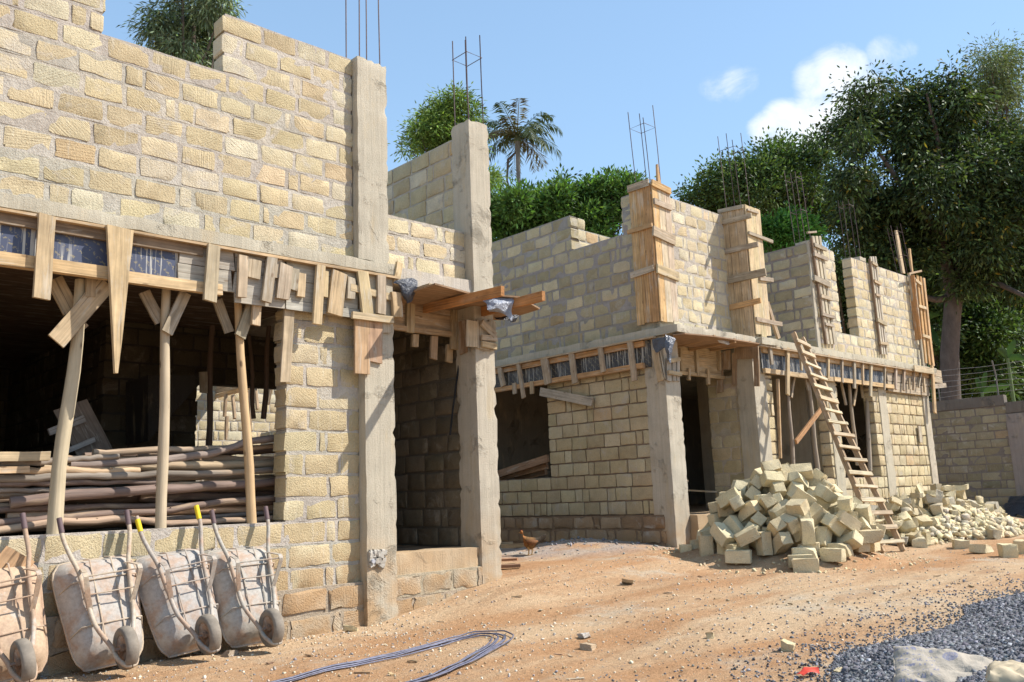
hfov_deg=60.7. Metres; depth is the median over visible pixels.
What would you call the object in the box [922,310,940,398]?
banana plant
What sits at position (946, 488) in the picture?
broken stone
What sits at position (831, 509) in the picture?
stone block
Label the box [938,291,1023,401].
broadleaf tree
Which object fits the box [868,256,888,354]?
column formwork
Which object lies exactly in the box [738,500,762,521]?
stone block
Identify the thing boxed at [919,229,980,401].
broadleaf tree
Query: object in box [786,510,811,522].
stone block
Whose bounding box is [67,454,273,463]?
timber pole
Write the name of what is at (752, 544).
stone block
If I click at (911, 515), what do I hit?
broken stone
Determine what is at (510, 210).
shrub
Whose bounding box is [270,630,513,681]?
reinforcing rods
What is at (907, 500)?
broken stone
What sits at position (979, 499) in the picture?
broken stone
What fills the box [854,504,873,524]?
stone block
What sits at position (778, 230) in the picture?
shrub
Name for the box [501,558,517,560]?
timber offcut
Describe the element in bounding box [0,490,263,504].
timber pole
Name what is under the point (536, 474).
timber plank
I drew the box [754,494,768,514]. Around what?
stone block
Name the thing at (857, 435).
timber offcut
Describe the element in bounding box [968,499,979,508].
broken stone
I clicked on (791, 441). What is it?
timber prop
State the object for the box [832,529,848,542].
stone block
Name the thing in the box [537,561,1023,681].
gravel
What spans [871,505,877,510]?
broken stone
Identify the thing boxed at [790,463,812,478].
stone block
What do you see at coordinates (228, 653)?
stone
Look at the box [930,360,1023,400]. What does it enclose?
wire fence
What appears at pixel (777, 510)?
stone block
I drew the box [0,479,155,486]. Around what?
timber pole
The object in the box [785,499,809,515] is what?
stone block
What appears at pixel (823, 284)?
column formwork
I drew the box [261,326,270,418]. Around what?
timber prop
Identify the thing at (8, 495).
timber pole
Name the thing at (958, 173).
mango tree
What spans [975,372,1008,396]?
banana plant
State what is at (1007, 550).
stone block
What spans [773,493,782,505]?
stone block
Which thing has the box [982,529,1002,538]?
stone block
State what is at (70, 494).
timber pole
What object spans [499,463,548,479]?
timber plank
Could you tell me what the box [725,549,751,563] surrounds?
stone block
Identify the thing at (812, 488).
stone block
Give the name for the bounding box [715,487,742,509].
stone block
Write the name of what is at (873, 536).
stone block
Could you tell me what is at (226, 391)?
beam formwork
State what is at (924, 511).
broken stone
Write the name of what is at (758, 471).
stone block
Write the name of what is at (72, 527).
timber pole
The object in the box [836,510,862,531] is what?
stone block
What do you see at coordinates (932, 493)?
broken stone
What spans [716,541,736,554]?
stone block
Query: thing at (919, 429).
timber offcut
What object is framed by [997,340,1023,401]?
banana plant
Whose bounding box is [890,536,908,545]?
broken stone
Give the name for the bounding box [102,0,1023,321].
sky
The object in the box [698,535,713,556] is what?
stone block
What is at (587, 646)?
stone
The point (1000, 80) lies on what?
feathery tree
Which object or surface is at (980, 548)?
stone block
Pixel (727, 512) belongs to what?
stone block
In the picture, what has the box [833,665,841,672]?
stone
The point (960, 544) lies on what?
stone block
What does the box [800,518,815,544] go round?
stone block
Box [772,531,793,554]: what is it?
stone block
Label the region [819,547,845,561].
stone block
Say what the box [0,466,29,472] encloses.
timber plank
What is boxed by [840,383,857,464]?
timber prop
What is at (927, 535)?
broken stone
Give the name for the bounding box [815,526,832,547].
stone block
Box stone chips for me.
[647,546,944,574]
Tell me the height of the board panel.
0.710 m
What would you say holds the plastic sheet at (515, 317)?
hanging from the canopy formwork at (430, 297)
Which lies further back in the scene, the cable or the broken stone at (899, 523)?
the broken stone at (899, 523)
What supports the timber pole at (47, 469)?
on the timber pole at (7, 478)
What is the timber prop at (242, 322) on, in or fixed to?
on the stone building at (264, 140)
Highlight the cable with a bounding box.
[449,366,458,434]
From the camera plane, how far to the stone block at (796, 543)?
12.03 m
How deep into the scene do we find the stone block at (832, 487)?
13.00 m
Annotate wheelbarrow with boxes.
[0,513,47,681]
[51,510,143,671]
[135,505,221,657]
[206,506,284,647]
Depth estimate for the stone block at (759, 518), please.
12.21 m
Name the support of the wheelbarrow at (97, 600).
on the ground
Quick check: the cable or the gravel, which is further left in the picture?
the cable
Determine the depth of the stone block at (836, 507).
12.39 m
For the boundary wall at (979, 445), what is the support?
on the ground
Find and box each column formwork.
[627,164,679,325]
[718,204,782,336]
[806,231,835,343]
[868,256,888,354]
[894,230,934,365]
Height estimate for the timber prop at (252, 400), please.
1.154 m
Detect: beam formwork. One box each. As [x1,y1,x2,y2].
[0,207,402,381]
[215,386,272,439]
[494,336,663,398]
[758,344,946,413]
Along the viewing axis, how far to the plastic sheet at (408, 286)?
9.91 m
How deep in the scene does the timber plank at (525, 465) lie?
16.99 m
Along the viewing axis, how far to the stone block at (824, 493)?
12.38 m
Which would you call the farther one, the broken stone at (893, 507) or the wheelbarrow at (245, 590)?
the broken stone at (893, 507)
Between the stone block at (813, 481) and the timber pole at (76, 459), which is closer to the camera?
the timber pole at (76, 459)
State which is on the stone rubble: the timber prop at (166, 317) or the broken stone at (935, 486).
the broken stone at (935, 486)
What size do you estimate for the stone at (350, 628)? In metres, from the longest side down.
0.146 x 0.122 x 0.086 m
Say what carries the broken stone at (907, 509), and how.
on the broken stone at (905, 515)
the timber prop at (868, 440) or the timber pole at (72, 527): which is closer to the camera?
the timber pole at (72, 527)
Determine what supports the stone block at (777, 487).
on the stone block
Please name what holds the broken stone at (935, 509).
on the stone rubble
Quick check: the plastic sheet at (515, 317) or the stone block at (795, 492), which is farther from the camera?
the stone block at (795, 492)
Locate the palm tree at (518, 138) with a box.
[479,98,562,185]
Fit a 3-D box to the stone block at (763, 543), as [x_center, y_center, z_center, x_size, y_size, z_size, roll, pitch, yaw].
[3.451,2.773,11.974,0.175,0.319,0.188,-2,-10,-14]
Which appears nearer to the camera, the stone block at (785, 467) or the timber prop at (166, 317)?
the timber prop at (166, 317)
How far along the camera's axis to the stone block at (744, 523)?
12.44 m
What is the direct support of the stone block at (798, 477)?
on the stone block
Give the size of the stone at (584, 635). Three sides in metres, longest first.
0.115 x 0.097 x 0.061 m
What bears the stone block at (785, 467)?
on the stone block
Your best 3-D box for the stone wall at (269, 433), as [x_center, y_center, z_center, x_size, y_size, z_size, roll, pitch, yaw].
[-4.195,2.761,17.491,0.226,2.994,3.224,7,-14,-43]
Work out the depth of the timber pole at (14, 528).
7.90 m
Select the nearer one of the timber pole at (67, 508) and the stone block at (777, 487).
the timber pole at (67, 508)
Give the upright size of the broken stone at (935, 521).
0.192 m
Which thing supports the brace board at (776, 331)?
attached to the column formwork at (736, 219)
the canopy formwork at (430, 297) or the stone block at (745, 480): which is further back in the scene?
the stone block at (745, 480)
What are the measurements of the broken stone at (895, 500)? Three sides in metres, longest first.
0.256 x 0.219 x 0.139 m
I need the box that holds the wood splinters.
[266,559,1010,679]
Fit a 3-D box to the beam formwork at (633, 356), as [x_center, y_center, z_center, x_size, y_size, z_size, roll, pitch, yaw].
[0.279,0.763,16.643,0.133,0.788,6.445,7,-14,-43]
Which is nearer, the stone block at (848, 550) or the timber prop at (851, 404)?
the stone block at (848, 550)
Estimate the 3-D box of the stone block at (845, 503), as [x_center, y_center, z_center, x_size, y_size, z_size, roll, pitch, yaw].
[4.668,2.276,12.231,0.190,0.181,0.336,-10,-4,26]
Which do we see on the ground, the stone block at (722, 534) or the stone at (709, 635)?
the stone at (709, 635)
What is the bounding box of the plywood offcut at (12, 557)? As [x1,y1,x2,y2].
[0,546,34,567]
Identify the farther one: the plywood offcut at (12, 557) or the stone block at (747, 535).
the stone block at (747, 535)
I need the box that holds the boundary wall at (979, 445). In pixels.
[929,395,1023,516]
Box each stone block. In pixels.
[679,544,691,552]
[689,539,698,548]
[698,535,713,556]
[699,526,713,540]
[707,513,726,525]
[708,501,717,513]
[710,522,734,546]
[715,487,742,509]
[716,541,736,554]
[717,505,735,516]
[722,515,743,533]
[725,543,748,549]
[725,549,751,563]
[729,495,744,511]
[731,478,751,488]
[733,524,760,546]
[734,480,747,501]
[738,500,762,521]
[741,520,763,526]
[744,486,760,501]
[744,521,760,549]
[749,474,763,491]
[750,467,761,478]
[750,511,767,528]
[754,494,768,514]
[755,531,772,555]
[758,492,776,511]
[759,471,784,486]
[761,459,781,471]
[761,487,767,493]
[766,516,786,538]
[767,472,789,489]
[767,481,786,498]
[768,499,788,519]
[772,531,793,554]
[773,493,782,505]
[780,513,799,534]
[781,462,789,472]
[785,481,803,499]
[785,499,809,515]
[786,484,816,506]
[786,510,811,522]
[787,554,812,567]
[788,472,808,491]
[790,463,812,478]
[790,529,800,541]
[791,547,818,557]
[791,558,819,572]
[792,540,801,546]
[797,542,819,555]
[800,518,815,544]
[806,477,829,486]
[806,489,831,510]
[808,486,830,490]
[809,502,826,525]
[813,468,827,480]
[814,483,838,503]
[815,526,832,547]
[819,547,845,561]
[820,513,846,536]
[822,479,835,491]
[827,502,836,513]
[827,542,853,556]
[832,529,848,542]
[833,484,842,493]
[833,511,858,519]
[834,503,857,512]
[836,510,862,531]
[836,530,863,549]
[837,496,853,511]
[848,517,871,531]
[852,496,862,503]
[853,544,869,552]
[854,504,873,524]
[859,529,883,543]
[870,523,876,529]
[870,542,880,552]
[873,522,885,536]
[951,539,969,548]
[969,544,993,553]
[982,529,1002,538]
[996,543,1018,557]
[1013,539,1023,553]
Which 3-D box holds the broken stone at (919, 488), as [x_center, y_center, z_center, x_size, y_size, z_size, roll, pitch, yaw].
[7.823,2.920,16.745,0.228,0.410,0.191,-30,-1,-43]
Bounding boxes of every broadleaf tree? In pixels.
[670,121,857,246]
[822,234,870,334]
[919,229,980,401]
[930,335,1023,401]
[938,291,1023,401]
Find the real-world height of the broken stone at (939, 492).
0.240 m
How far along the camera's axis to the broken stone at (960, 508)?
16.74 m
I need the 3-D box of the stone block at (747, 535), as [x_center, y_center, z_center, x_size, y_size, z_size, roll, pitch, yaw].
[3.212,2.666,11.942,0.319,0.175,0.186,-28,-3,2]
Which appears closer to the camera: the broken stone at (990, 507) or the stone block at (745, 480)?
the stone block at (745, 480)
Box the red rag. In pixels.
[797,667,819,675]
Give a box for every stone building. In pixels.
[0,0,501,681]
[491,105,938,547]
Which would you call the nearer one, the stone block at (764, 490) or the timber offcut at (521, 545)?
the stone block at (764, 490)
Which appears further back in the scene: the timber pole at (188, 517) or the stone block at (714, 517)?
the stone block at (714, 517)
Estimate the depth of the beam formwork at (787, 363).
18.34 m
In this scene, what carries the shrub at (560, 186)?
on the ground
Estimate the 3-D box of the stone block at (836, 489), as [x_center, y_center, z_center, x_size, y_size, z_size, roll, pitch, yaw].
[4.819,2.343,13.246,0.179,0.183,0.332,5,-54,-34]
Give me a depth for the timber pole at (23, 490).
7.60 m
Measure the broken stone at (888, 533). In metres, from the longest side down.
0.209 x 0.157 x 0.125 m
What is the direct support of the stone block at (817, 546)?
on the ground
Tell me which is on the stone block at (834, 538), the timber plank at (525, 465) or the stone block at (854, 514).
the stone block at (854, 514)
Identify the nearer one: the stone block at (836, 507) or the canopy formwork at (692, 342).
the stone block at (836, 507)
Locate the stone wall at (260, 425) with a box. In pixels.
[195,385,275,480]
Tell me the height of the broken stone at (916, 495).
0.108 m
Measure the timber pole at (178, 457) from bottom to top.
0.419 m
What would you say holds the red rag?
on the ground
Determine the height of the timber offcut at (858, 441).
0.562 m
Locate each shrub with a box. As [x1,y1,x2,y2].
[489,175,556,241]
[527,156,611,234]
[570,163,655,237]
[754,200,838,252]
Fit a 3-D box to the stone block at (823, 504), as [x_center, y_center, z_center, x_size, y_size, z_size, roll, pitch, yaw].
[4.372,2.285,12.514,0.336,0.191,0.184,32,-2,-7]
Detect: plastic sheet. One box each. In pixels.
[393,278,417,303]
[484,297,513,320]
[494,315,518,322]
[652,336,665,352]
[665,335,675,362]
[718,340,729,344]
[1003,495,1023,515]
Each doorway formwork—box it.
[393,291,497,362]
[659,346,759,392]
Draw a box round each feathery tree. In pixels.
[117,0,252,68]
[387,79,512,193]
[956,23,1023,139]
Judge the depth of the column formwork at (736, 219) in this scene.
16.33 m
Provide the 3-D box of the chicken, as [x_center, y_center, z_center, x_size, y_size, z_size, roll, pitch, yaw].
[0.309,3.023,13.138,0.324,0.382,0.276,6,-13,-40]
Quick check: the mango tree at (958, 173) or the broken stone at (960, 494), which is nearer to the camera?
the broken stone at (960, 494)
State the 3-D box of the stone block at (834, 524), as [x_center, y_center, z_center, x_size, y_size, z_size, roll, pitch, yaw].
[4.403,2.517,11.955,0.301,0.184,0.176,44,-11,-17]
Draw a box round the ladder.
[791,331,905,552]
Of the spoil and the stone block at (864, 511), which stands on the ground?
the spoil
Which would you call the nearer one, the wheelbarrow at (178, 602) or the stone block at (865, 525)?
the wheelbarrow at (178, 602)
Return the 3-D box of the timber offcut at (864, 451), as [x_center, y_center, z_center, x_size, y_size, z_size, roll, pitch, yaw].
[8.604,2.527,21.181,0.744,0.666,0.032,7,-14,-43]
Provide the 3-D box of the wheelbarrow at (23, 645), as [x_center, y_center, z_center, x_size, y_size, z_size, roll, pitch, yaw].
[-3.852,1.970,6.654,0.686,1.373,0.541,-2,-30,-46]
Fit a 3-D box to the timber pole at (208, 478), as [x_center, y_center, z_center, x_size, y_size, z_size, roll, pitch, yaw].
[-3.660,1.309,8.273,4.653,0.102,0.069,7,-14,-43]
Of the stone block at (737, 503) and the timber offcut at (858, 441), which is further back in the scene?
the timber offcut at (858, 441)
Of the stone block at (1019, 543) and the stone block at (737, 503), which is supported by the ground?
the stone block at (1019, 543)
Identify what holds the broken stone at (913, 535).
on the ground
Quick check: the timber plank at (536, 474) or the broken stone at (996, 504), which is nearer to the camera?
the timber plank at (536, 474)
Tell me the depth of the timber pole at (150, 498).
8.81 m
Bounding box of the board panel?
[47,399,112,455]
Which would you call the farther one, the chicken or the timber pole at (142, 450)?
the chicken
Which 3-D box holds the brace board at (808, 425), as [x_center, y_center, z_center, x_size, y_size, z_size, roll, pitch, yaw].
[5.667,1.564,16.595,1.253,0.802,0.043,7,-14,-43]
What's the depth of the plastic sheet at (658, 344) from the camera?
14.33 m
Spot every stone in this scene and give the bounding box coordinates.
[220,650,238,656]
[342,625,358,631]
[577,632,590,638]
[580,642,596,650]
[622,578,634,583]
[705,632,713,638]
[780,638,795,651]
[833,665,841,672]
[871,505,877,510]
[875,503,899,511]
[875,519,883,523]
[885,530,893,537]
[886,519,903,531]
[888,496,901,505]
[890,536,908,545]
[892,515,901,519]
[895,503,914,516]
[897,511,913,521]
[898,520,916,533]
[900,502,913,514]
[900,507,912,512]
[902,498,912,506]
[905,530,921,543]
[910,493,922,497]
[911,498,922,507]
[911,517,918,526]
[912,507,918,515]
[912,537,927,547]
[915,482,924,503]
[915,505,926,514]
[916,515,932,526]
[921,531,931,544]
[923,494,942,503]
[924,490,935,496]
[928,503,944,515]
[929,517,939,525]
[930,483,941,490]
[936,490,942,495]
[940,497,949,505]
[941,485,954,491]
[945,490,956,497]
[945,497,954,504]
[949,509,958,515]
[952,505,967,511]
[955,484,968,490]
[955,499,964,506]
[956,490,966,499]
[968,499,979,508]
[975,496,983,503]
[983,504,993,511]
[985,501,998,509]
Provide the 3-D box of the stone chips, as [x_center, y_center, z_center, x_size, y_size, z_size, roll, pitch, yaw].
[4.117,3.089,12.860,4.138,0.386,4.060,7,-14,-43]
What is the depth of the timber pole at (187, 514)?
8.56 m
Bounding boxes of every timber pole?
[0,453,119,466]
[0,466,140,474]
[0,467,273,482]
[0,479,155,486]
[0,486,125,492]
[0,486,274,498]
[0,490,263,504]
[0,495,274,525]
[0,501,274,513]
[0,503,77,506]
[0,515,274,533]
[0,524,152,534]
[5,505,272,517]
[9,477,275,508]
[15,516,141,532]
[40,460,273,470]
[41,511,272,528]
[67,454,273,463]
[69,435,273,467]
[72,526,153,529]
[82,448,274,455]
[92,443,273,454]
[92,474,275,481]
[134,500,208,503]
[138,491,274,502]
[142,513,263,516]
[168,477,274,483]
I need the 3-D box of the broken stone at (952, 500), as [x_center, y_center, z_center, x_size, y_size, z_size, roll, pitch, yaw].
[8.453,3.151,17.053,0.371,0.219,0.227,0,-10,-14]
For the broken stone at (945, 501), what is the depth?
16.62 m
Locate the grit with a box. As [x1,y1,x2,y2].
[40,548,1023,681]
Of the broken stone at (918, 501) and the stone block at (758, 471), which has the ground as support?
the broken stone at (918, 501)
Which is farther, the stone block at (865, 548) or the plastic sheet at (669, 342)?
the plastic sheet at (669, 342)
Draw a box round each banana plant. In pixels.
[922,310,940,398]
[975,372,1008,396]
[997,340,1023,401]
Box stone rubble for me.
[889,495,1023,545]
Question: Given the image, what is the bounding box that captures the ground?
[33,516,1023,681]
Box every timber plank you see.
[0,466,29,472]
[497,455,549,477]
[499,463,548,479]
[514,469,546,478]
[539,387,593,405]
[688,489,717,492]
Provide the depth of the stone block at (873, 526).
12.25 m
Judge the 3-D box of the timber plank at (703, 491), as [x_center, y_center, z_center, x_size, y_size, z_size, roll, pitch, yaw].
[3.213,2.775,16.288,1.213,0.151,0.142,-5,-11,17]
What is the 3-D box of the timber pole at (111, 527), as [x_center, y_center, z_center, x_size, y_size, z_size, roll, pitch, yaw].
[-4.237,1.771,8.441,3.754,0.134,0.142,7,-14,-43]
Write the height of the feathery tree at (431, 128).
13.034 m
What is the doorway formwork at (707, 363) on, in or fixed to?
attached to the stone building at (628, 458)
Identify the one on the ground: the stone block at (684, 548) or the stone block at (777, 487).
the stone block at (684, 548)
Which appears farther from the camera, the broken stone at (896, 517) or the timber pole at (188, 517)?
the broken stone at (896, 517)
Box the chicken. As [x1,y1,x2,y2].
[519,530,545,554]
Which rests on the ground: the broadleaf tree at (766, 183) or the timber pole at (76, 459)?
the broadleaf tree at (766, 183)
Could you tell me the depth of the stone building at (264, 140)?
9.43 m
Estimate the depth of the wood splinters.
8.38 m
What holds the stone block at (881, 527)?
on the stone block
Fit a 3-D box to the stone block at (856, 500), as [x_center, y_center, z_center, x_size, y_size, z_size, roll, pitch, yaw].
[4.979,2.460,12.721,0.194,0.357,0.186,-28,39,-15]
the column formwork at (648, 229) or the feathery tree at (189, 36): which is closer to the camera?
the column formwork at (648, 229)
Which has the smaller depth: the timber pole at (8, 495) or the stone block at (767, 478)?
the timber pole at (8, 495)
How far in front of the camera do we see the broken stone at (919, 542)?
14.58 m
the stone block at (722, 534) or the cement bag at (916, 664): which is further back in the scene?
the stone block at (722, 534)
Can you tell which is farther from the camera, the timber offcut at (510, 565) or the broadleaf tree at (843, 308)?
the broadleaf tree at (843, 308)
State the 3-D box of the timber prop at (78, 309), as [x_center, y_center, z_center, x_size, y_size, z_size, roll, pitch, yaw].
[-3.820,0.531,7.634,0.523,2.267,0.192,7,-14,-43]
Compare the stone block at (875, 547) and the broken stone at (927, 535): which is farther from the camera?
the broken stone at (927, 535)
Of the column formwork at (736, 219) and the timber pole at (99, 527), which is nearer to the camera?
the timber pole at (99, 527)
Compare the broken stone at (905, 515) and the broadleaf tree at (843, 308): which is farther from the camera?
the broadleaf tree at (843, 308)
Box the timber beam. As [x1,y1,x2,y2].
[0,451,50,461]
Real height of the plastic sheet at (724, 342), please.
0.141 m
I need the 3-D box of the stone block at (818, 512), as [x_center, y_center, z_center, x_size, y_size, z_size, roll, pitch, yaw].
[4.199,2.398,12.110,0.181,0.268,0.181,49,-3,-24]
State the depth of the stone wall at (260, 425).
20.53 m
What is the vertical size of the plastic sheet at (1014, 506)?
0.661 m
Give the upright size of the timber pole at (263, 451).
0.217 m
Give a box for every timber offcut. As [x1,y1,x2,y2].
[501,543,524,547]
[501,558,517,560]
[501,563,519,567]
[847,425,862,440]
[847,433,865,451]
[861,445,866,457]
[917,426,922,442]
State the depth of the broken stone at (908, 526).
15.10 m
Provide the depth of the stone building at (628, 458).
16.30 m
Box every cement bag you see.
[893,645,992,681]
[985,660,1023,681]
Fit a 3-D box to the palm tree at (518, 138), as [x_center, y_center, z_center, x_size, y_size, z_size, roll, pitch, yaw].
[0.350,-1.093,28.969,2.956,14.233,2.976,7,-14,-43]
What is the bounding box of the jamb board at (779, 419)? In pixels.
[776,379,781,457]
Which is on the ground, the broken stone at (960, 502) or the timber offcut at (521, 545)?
the timber offcut at (521, 545)
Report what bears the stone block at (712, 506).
on the stone block at (714, 517)
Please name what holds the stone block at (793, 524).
on the stone block at (796, 536)
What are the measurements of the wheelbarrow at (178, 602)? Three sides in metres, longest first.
1.373 x 0.686 x 0.542 m
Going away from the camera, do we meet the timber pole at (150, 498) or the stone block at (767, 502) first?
the timber pole at (150, 498)
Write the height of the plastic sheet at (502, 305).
0.297 m
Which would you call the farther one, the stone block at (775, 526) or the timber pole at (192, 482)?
the stone block at (775, 526)
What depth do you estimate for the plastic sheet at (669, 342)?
13.84 m
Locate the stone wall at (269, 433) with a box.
[259,431,275,474]
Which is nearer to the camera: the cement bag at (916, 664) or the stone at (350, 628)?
the cement bag at (916, 664)
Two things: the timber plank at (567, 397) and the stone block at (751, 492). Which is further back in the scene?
the timber plank at (567, 397)
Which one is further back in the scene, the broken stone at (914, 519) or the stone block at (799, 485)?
the broken stone at (914, 519)
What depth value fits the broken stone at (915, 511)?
15.92 m
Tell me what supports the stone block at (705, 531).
on the stone block
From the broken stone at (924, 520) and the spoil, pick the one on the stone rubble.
the broken stone at (924, 520)
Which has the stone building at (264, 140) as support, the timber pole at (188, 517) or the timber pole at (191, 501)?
the timber pole at (188, 517)
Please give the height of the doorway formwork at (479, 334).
0.798 m
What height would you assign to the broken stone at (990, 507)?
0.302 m
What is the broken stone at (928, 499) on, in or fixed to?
on the broken stone at (935, 509)
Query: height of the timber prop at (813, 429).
1.838 m
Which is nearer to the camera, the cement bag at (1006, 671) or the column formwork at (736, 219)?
the cement bag at (1006, 671)
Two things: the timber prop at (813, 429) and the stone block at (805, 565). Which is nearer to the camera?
the stone block at (805, 565)
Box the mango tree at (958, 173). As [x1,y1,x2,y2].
[809,48,1023,400]
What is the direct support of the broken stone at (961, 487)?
on the broken stone at (960, 494)
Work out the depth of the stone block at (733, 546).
12.09 m
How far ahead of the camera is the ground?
8.14 m
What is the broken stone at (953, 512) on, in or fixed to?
on the stone rubble
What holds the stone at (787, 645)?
on the ground
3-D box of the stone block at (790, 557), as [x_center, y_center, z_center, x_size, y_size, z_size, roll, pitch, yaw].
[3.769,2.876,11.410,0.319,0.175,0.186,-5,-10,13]
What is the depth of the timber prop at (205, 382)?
11.43 m
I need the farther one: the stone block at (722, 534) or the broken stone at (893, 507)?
the broken stone at (893, 507)
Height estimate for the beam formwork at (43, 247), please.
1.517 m
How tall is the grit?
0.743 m
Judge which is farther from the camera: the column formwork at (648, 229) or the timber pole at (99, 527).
the column formwork at (648, 229)
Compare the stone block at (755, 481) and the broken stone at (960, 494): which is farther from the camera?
the broken stone at (960, 494)
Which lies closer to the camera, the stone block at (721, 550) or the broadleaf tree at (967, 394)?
the stone block at (721, 550)
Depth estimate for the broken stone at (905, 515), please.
15.41 m
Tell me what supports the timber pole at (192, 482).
on the timber pole at (23, 490)
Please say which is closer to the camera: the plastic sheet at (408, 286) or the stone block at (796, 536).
the plastic sheet at (408, 286)
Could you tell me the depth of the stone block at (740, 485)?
12.96 m
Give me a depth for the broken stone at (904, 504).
15.63 m
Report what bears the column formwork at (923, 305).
attached to the stone building at (628, 458)
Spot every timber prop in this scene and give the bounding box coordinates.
[46,276,108,533]
[139,289,190,528]
[199,325,214,445]
[213,298,256,523]
[247,335,255,418]
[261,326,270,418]
[786,377,795,463]
[804,379,819,469]
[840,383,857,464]
[860,385,871,470]
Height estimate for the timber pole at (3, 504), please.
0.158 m
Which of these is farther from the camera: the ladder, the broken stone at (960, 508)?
the broken stone at (960, 508)
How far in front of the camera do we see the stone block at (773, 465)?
12.85 m
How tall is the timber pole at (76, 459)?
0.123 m
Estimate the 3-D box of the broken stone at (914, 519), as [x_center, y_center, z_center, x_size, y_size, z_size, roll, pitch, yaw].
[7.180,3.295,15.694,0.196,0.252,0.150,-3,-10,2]
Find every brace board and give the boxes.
[768,301,780,338]
[795,407,821,443]
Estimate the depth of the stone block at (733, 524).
12.34 m
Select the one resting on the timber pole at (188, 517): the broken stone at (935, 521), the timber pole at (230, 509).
the timber pole at (230, 509)
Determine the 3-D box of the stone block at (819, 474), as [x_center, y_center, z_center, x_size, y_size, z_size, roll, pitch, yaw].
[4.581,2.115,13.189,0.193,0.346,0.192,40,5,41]
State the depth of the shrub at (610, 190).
24.22 m
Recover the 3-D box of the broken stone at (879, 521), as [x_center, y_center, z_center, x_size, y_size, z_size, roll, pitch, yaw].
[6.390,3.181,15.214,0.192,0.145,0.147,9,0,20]
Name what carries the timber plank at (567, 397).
attached to the stone building at (628, 458)
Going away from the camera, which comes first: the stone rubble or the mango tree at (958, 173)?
the stone rubble
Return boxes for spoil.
[500,536,667,560]
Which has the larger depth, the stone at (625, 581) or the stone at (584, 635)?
the stone at (625, 581)
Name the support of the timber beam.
on the timber pole at (47, 469)
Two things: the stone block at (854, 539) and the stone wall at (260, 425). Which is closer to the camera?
the stone block at (854, 539)
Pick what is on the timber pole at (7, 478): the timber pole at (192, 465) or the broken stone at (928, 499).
the timber pole at (192, 465)
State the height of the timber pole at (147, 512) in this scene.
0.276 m
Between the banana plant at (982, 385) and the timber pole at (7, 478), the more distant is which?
the banana plant at (982, 385)
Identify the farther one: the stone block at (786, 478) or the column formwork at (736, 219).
the column formwork at (736, 219)
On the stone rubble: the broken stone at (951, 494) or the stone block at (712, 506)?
the broken stone at (951, 494)
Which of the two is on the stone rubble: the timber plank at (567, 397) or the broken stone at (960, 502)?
the broken stone at (960, 502)
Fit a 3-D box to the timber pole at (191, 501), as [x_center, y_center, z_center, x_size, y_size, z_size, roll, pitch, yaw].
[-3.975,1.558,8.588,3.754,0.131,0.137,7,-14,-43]
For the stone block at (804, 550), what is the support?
on the ground
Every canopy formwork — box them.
[401,283,544,319]
[673,333,759,350]
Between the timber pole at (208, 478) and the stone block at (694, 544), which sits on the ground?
the stone block at (694, 544)

